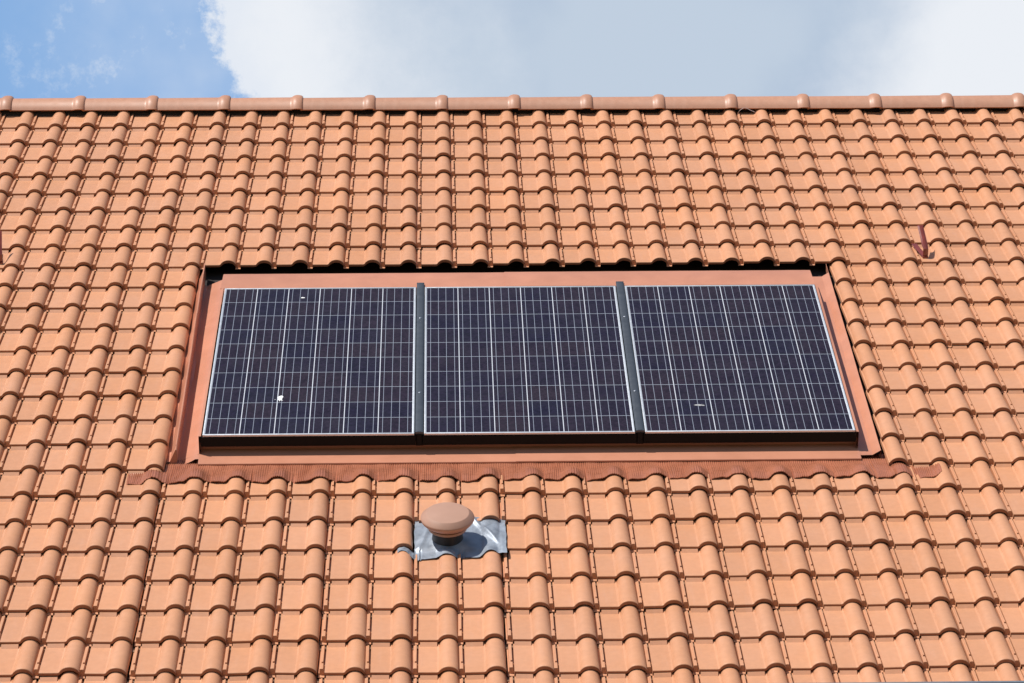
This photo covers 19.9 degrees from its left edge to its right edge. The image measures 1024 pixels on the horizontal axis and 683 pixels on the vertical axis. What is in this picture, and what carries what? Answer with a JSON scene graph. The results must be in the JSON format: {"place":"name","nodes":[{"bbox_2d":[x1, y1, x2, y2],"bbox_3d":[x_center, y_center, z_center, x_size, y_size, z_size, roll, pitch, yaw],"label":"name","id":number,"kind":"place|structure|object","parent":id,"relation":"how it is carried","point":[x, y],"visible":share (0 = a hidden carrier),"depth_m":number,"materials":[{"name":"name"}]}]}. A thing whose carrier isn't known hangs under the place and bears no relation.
{"place":"outdoors","nodes":[
{"label":"outdoors","id":0,"kind":"place"},
{"bbox_2d":[0,0,1023,98],"label":"sky","id":1,"kind":"structure","parent":0,"point":[49,48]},
{"bbox_3d":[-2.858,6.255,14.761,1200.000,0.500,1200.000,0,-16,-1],"label":"ground","id":2,"kind":"structure","parent":0,"visible":0},
{"bbox_2d":[0,93,1023,682],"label":"house","id":3,"kind":"structure","parent":2,"relation":"on","point":[122,221],"depth_m":13.77,"materials":[{"name":"tile"}]},
{"bbox_2d":[0,231,2,263],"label":"snow hook","id":4,"kind":"object","parent":3,"relation":"on","point":[1,260],"visible":1,"depth_m":15.21,"materials":[{"name":"red paint"}]},
{"bbox_2d":[397,502,506,560],"bbox_3d":[-0.259,0.795,12.611,0.470,0.161,0.357,0,26,-1],"label":"roof vent","id":5,"kind":"object","parent":3,"relation":"on","point":[457,529],"visible":1,"depth_m":12.56,"materials":[{"name":"metal"}]},
{"bbox_2d":[126,263,941,484],"bbox_3d":[0.077,0.111,14.157,3.670,0.134,2.346,0,26,-1],"label":"roof flashing","id":6,"kind":"object","parent":3,"relation":"attached to","point":[588,462],"visible":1,"depth_m":13.41,"materials":[{"name":"metal"}]},
{"bbox_2d":[200,287,415,446],"bbox_3d":[-0.952,0.103,14.073,0.984,0.060,1.603,0,26,-1],"label":"solar panel","id":7,"kind":"object","parent":6,"relation":"attached to","point":[313,366],"visible":1,"depth_m":13.95,"materials":[{"name":"blue glass"}]},
{"bbox_2d":[415,283,423,445],"bbox_3d":[-0.444,0.089,14.100,0.038,0.080,1.641,0,26,-1],"label":"cover rail","id":8,"kind":"object","parent":6,"relation":"attached to","point":[419,409],"visible":1,"depth_m":13.96,"materials":[{"name":"grey metal"}]},
{"bbox_2d":[423,286,635,444],"bbox_3d":[0.061,0.096,14.097,0.978,0.060,1.603,0,26,-1],"label":"solar panel","id":9,"kind":"object","parent":6,"relation":"attached to","point":[526,365],"visible":1,"depth_m":13.97,"materials":[{"name":"blue glass"}]},
{"bbox_2d":[616,281,644,443],"bbox_3d":[0.567,0.082,14.124,0.039,0.080,1.641,0,26,-1],"label":"cover rail","id":10,"kind":"object","parent":6,"relation":"attached to","point":[631,369],"visible":0.99,"depth_m":13.99,"materials":[{"name":"grey metal"}]},
{"bbox_2d":[625,285,856,442],"bbox_3d":[1.074,0.089,14.121,0.980,0.060,1.603,0,26,-1],"label":"solar panel","id":11,"kind":"object","parent":6,"relation":"attached to","point":[735,363],"visible":1,"depth_m":14.00,"materials":[{"name":"blue glass"}]},
{"bbox_2d":[912,225,927,257],"bbox_3d":[2.149,-0.514,15.396,0.043,0.188,0.166,4,-17,-16],"label":"snow hook","id":12,"kind":"object","parent":3,"relation":"on","point":[924,253],"visible":1,"depth_m":15.35,"materials":[{"name":"red paint"}]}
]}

